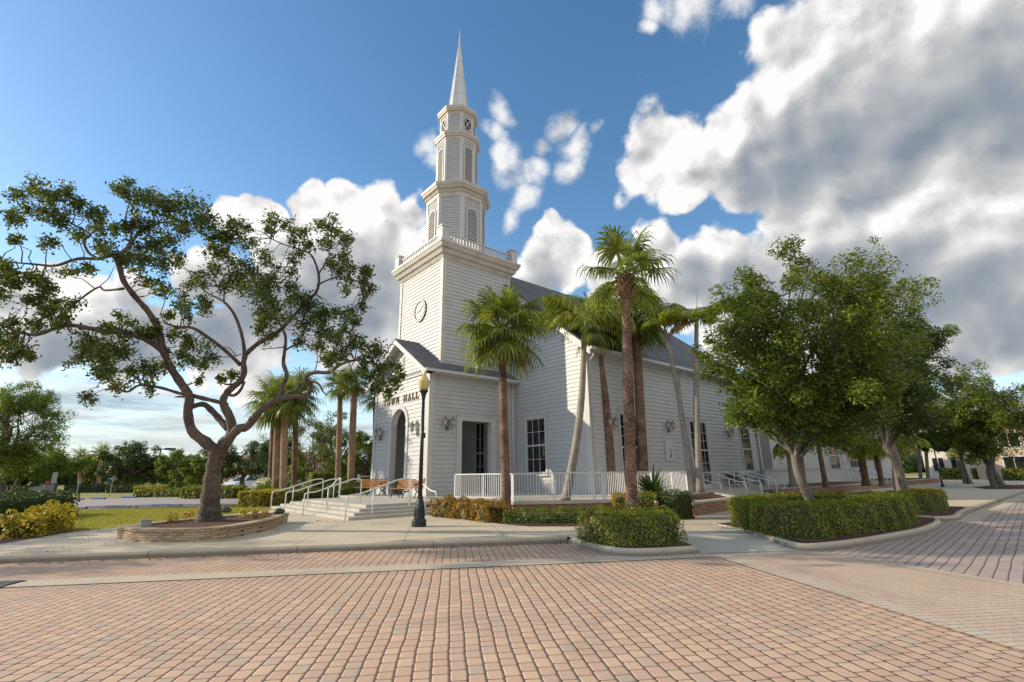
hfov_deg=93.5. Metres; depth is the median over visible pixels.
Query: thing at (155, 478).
parking lot lamp
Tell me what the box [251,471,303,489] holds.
shrub
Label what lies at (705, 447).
door
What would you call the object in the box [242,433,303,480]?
broadleaf tree
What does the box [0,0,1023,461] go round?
sky
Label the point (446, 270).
town hall
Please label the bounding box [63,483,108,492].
hedge
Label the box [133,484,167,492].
hedge
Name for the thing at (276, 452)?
fan palm
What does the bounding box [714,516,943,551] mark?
kerb
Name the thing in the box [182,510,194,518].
shrub
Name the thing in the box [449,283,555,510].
fan palm
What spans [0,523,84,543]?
mulch bed
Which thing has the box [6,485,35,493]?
hedge
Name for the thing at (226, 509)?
ground light
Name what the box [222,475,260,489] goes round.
parked car
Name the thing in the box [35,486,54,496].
utility cabinet
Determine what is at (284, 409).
fan palm
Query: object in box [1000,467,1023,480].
hedge
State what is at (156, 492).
hedge
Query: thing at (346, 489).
hedge
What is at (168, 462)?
broadleaf tree
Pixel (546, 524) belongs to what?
mulch bed
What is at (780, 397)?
street tree
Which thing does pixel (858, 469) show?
handrail
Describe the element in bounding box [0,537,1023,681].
street
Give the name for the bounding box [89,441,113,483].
fan palm
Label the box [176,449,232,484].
broadleaf tree
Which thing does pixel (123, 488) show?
hedge
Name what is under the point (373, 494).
handrail
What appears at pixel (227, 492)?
hedge
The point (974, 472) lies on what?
hedge
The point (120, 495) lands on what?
lawn
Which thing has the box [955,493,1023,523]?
side ribbon
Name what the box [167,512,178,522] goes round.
shrub
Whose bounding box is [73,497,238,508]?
parking lot
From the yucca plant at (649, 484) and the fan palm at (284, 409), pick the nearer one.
the yucca plant at (649, 484)
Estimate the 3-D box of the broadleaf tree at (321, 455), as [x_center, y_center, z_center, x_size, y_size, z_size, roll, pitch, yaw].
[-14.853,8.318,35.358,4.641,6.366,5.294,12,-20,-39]
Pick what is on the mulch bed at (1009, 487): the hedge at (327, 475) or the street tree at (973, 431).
the street tree at (973, 431)
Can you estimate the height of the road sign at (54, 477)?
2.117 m
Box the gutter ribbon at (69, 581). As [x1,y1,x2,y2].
[0,551,819,587]
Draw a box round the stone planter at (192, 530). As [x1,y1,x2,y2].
[116,512,288,542]
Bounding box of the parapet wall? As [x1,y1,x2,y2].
[760,468,859,484]
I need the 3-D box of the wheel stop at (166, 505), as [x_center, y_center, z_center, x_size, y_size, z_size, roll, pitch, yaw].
[-18.874,8.995,26.330,1.784,0.140,0.180,-3,-16,9]
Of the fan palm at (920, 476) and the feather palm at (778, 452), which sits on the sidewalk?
the feather palm at (778, 452)
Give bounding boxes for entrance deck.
[302,477,891,511]
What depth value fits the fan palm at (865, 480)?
31.02 m
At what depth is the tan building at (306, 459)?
90.10 m
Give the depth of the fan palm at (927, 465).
49.31 m
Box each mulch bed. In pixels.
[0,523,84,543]
[430,513,583,525]
[576,536,689,546]
[718,517,931,541]
[916,506,963,515]
[974,485,1023,488]
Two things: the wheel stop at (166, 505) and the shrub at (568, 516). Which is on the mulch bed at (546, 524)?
the shrub at (568, 516)
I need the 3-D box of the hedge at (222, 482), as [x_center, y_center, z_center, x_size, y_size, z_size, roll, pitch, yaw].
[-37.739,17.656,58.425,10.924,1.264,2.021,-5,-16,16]
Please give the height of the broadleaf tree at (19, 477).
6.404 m
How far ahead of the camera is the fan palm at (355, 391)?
32.20 m
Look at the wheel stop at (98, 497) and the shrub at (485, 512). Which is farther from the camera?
the wheel stop at (98, 497)
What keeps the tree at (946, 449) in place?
on the sidewalk
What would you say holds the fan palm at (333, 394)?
on the lawn at (120, 495)
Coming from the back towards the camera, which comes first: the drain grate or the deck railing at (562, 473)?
the deck railing at (562, 473)
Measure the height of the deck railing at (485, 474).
1.100 m
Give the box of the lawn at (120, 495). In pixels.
[26,472,925,527]
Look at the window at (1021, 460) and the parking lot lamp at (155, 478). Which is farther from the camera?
the parking lot lamp at (155, 478)
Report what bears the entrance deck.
on the sidewalk
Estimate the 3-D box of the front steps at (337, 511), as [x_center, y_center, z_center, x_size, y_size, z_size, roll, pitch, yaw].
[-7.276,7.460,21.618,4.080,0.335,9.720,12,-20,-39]
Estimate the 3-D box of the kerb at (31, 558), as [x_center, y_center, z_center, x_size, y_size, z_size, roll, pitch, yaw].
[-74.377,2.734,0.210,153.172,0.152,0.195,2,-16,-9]
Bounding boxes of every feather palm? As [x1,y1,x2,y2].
[525,281,635,507]
[636,303,697,492]
[662,298,734,492]
[769,424,866,487]
[831,428,931,485]
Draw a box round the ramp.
[678,528,798,552]
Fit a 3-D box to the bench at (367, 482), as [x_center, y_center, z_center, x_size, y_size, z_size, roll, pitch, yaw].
[-7.840,8.150,26.836,1.720,0.941,0.771,-6,-16,19]
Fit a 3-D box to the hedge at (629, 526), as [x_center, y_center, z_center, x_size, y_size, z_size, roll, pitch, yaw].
[2.660,4.082,10.826,2.118,0.870,2.406,12,-20,-39]
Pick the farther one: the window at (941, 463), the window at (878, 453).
the window at (941, 463)
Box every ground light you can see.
[221,507,231,512]
[273,508,284,513]
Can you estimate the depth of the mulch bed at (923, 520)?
11.31 m
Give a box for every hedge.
[0,488,80,521]
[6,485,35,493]
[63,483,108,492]
[105,482,143,492]
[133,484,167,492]
[133,487,181,496]
[163,481,230,488]
[178,484,247,498]
[236,487,291,507]
[283,487,326,502]
[305,471,334,497]
[326,480,369,497]
[574,503,687,547]
[726,489,919,538]
[867,487,949,513]
[938,467,961,479]
[970,467,978,478]
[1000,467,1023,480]
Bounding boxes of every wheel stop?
[91,497,105,498]
[105,505,137,507]
[121,496,136,497]
[151,504,181,506]
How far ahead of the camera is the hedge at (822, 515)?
11.57 m
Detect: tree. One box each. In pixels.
[0,169,407,521]
[0,380,78,492]
[4,442,58,487]
[24,448,94,490]
[72,453,120,485]
[94,440,164,484]
[141,460,170,484]
[154,448,203,490]
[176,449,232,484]
[221,440,265,485]
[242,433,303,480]
[287,413,343,488]
[310,411,367,484]
[341,430,372,481]
[688,234,933,501]
[803,236,970,490]
[844,307,963,490]
[914,358,1023,486]
[916,404,1016,483]
[917,432,952,486]
[958,451,969,483]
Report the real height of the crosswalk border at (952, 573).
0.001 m
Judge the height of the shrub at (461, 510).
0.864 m
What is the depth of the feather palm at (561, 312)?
21.08 m
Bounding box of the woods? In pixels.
[3,449,925,485]
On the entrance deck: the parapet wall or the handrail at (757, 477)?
the parapet wall
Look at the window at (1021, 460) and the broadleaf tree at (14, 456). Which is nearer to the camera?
the broadleaf tree at (14, 456)
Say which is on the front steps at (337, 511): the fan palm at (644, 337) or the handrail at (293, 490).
the handrail at (293, 490)
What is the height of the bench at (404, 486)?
0.941 m
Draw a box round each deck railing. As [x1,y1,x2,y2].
[454,473,512,500]
[512,472,603,500]
[603,471,688,499]
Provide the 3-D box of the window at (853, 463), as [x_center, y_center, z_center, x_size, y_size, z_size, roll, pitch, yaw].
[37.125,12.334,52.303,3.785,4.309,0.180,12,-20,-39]
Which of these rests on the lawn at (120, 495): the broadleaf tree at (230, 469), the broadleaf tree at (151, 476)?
the broadleaf tree at (230, 469)
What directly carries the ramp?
on the sidewalk
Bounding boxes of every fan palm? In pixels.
[69,444,93,483]
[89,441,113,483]
[241,370,292,489]
[245,376,313,487]
[253,375,315,488]
[268,366,326,488]
[321,365,350,482]
[334,363,369,487]
[359,386,375,428]
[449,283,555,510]
[561,292,632,493]
[575,224,683,507]
[603,282,672,492]
[759,369,800,486]
[790,364,818,486]
[856,427,870,485]
[916,443,922,478]
[922,383,943,477]
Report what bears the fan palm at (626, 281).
on the sidewalk
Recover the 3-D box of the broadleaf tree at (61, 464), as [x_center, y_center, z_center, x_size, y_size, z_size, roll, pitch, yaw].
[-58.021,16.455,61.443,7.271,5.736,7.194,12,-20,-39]
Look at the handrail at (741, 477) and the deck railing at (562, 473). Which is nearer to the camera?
the deck railing at (562, 473)
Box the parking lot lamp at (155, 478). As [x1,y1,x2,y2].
[153,448,175,483]
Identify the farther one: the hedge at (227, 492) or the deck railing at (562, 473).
the hedge at (227, 492)
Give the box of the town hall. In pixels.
[365,31,891,495]
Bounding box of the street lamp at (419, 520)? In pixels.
[412,371,429,526]
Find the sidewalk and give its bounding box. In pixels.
[0,476,1023,555]
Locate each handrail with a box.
[270,478,323,509]
[284,478,339,509]
[302,478,361,514]
[327,478,340,497]
[344,478,410,522]
[410,477,436,507]
[676,472,721,491]
[703,472,747,494]
[718,472,762,494]
[733,471,777,492]
[742,471,784,493]
[843,468,887,480]
[848,468,892,486]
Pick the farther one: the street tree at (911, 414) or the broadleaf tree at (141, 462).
the broadleaf tree at (141, 462)
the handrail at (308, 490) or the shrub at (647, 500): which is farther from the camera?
the handrail at (308, 490)
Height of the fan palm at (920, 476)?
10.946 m
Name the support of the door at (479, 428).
in the town hall
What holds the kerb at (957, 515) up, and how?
on the side street at (992, 546)
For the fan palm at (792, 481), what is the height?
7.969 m
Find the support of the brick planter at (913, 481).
on the sidewalk
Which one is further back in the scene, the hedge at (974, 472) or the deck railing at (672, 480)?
the hedge at (974, 472)
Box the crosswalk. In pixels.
[718,552,1023,651]
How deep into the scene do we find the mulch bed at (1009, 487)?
35.78 m
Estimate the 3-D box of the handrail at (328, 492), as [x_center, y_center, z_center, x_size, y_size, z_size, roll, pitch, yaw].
[-7.495,6.506,20.220,2.422,1.399,0.052,12,-20,-39]
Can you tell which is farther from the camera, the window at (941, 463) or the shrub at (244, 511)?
the window at (941, 463)
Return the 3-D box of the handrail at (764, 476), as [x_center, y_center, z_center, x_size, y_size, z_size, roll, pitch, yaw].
[15.480,8.699,29.635,0.056,1.342,2.456,12,-20,-39]
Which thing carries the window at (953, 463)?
in the cream building at (943, 461)
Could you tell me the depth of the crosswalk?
6.74 m
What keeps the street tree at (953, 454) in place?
on the sidewalk
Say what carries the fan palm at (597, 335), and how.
on the sidewalk
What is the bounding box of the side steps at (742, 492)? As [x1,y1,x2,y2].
[720,490,768,495]
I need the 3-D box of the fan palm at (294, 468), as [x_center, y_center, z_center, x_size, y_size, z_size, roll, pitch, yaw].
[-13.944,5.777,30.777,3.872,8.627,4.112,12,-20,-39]
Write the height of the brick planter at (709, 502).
0.480 m
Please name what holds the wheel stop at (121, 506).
on the parking lot
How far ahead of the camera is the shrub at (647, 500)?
15.82 m
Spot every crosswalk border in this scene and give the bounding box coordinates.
[712,554,1023,650]
[848,557,1023,586]
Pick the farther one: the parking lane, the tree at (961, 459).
the tree at (961, 459)
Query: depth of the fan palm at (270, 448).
31.44 m
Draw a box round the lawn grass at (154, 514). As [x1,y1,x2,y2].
[59,505,271,532]
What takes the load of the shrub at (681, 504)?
on the sidewalk
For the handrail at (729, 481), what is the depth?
26.28 m
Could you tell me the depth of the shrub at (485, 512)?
15.71 m
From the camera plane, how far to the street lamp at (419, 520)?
14.93 m
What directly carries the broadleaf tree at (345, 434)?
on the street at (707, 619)
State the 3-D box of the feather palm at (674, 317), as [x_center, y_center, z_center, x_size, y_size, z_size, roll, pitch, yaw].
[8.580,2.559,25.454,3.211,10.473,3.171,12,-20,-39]
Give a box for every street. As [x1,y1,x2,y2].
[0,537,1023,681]
[822,500,1023,583]
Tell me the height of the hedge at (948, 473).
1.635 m
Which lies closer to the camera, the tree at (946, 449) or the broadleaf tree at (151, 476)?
the tree at (946, 449)
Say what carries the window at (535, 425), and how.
in the town hall
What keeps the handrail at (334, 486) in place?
on the front steps at (337, 511)
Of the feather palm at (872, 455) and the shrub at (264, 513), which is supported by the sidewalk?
the feather palm at (872, 455)
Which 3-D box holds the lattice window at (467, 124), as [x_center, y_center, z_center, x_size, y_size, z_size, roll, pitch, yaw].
[-3.312,-16.028,35.700,0.720,1.050,0.090,12,-20,-39]
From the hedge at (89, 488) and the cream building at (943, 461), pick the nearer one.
the hedge at (89, 488)
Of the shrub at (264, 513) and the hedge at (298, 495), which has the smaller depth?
the shrub at (264, 513)
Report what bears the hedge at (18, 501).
on the lawn at (120, 495)
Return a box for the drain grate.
[0,580,25,586]
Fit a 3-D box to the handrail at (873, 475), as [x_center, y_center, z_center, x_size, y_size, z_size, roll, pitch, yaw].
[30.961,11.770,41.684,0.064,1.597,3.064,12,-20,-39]
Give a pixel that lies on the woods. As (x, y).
(910, 464)
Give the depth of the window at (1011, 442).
57.89 m
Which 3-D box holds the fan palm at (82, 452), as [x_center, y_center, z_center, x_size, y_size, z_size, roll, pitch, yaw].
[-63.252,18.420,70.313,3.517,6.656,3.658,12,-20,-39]
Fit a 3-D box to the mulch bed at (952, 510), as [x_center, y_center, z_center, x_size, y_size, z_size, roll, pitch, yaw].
[14.699,6.231,17.828,5.250,0.001,2.970,12,-20,-39]
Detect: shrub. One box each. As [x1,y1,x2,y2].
[0,506,54,539]
[20,499,80,532]
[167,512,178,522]
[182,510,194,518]
[238,509,249,517]
[249,509,258,518]
[251,471,303,489]
[259,509,270,518]
[429,494,469,516]
[448,495,485,519]
[469,496,508,522]
[501,505,589,523]
[610,490,656,510]
[653,487,695,519]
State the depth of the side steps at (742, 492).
27.95 m
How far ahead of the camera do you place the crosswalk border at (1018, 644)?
5.76 m
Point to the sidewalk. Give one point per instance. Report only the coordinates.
(958, 494)
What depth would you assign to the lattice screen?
34.08 m
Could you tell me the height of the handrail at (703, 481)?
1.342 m
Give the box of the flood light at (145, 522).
[140,519,152,526]
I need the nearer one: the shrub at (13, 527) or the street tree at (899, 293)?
the shrub at (13, 527)
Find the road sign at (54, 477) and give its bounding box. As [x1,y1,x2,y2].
[51,472,57,485]
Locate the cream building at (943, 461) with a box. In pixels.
[920,427,975,477]
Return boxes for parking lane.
[0,543,610,580]
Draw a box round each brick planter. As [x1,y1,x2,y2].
[655,492,736,515]
[762,481,891,495]
[846,478,940,485]
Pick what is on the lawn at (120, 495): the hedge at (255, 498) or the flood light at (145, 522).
the hedge at (255, 498)
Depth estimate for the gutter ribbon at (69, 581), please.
8.64 m
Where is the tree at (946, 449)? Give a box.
[917,432,952,486]
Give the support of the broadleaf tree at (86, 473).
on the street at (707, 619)
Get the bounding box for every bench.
[355,478,387,495]
[390,478,425,498]
[725,473,748,486]
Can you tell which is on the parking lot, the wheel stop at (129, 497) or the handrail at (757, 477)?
the wheel stop at (129, 497)
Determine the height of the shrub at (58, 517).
1.021 m
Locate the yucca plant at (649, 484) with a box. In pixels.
[637,464,683,496]
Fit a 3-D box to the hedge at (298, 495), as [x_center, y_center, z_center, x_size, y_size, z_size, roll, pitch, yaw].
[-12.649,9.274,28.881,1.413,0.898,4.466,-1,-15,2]
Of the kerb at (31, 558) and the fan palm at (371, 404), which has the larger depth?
the fan palm at (371, 404)
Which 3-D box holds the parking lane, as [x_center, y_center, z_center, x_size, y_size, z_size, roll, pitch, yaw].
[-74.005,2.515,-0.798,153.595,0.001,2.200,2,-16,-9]
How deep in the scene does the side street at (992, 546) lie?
9.95 m
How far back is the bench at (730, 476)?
32.99 m
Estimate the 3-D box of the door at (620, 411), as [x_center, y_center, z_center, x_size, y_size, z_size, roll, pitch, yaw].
[6.839,6.159,27.129,2.410,4.505,0.160,12,-20,-39]
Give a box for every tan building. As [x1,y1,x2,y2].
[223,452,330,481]
[976,426,1023,479]
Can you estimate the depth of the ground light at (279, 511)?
16.01 m
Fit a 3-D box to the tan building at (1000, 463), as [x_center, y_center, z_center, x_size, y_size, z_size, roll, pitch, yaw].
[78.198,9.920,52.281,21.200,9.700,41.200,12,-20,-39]
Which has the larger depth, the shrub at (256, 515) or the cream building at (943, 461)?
the cream building at (943, 461)
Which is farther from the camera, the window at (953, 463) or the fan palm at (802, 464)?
the window at (953, 463)
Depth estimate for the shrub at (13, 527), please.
13.22 m
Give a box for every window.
[441,118,446,132]
[463,117,471,132]
[523,413,548,475]
[738,424,756,472]
[827,445,841,469]
[848,447,860,474]
[873,453,883,473]
[930,457,945,471]
[949,459,957,470]
[997,432,1021,447]
[1001,456,1023,468]
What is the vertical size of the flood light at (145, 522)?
0.225 m
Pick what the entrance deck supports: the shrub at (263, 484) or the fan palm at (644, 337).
the fan palm at (644, 337)
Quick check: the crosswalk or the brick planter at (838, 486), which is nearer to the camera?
the crosswalk
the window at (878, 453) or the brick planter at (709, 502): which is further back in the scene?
the window at (878, 453)
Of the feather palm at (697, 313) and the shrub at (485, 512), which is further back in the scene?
the feather palm at (697, 313)
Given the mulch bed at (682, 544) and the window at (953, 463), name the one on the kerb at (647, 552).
the mulch bed at (682, 544)
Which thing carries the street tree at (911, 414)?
on the mulch bed at (952, 510)
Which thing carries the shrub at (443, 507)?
on the mulch bed at (546, 524)
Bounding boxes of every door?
[474,422,485,490]
[616,409,637,492]
[687,417,714,487]
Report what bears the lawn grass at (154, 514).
on the lawn at (120, 495)
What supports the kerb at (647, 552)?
on the street at (707, 619)
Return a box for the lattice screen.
[357,474,370,485]
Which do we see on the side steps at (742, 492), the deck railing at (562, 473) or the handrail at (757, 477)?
the handrail at (757, 477)
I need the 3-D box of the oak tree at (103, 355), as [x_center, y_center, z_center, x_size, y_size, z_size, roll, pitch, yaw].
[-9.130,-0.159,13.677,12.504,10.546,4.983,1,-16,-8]
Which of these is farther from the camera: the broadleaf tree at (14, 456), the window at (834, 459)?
the window at (834, 459)
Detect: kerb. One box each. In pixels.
[0,536,567,563]
[568,536,699,556]
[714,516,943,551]
[916,489,1023,520]
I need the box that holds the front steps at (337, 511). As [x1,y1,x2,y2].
[271,501,433,520]
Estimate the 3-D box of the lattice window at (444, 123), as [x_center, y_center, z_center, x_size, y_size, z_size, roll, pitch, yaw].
[-5.067,-15.965,35.836,0.090,1.050,0.720,12,-20,-39]
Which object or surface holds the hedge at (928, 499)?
on the mulch bed at (952, 510)
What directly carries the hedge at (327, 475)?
on the lawn at (120, 495)

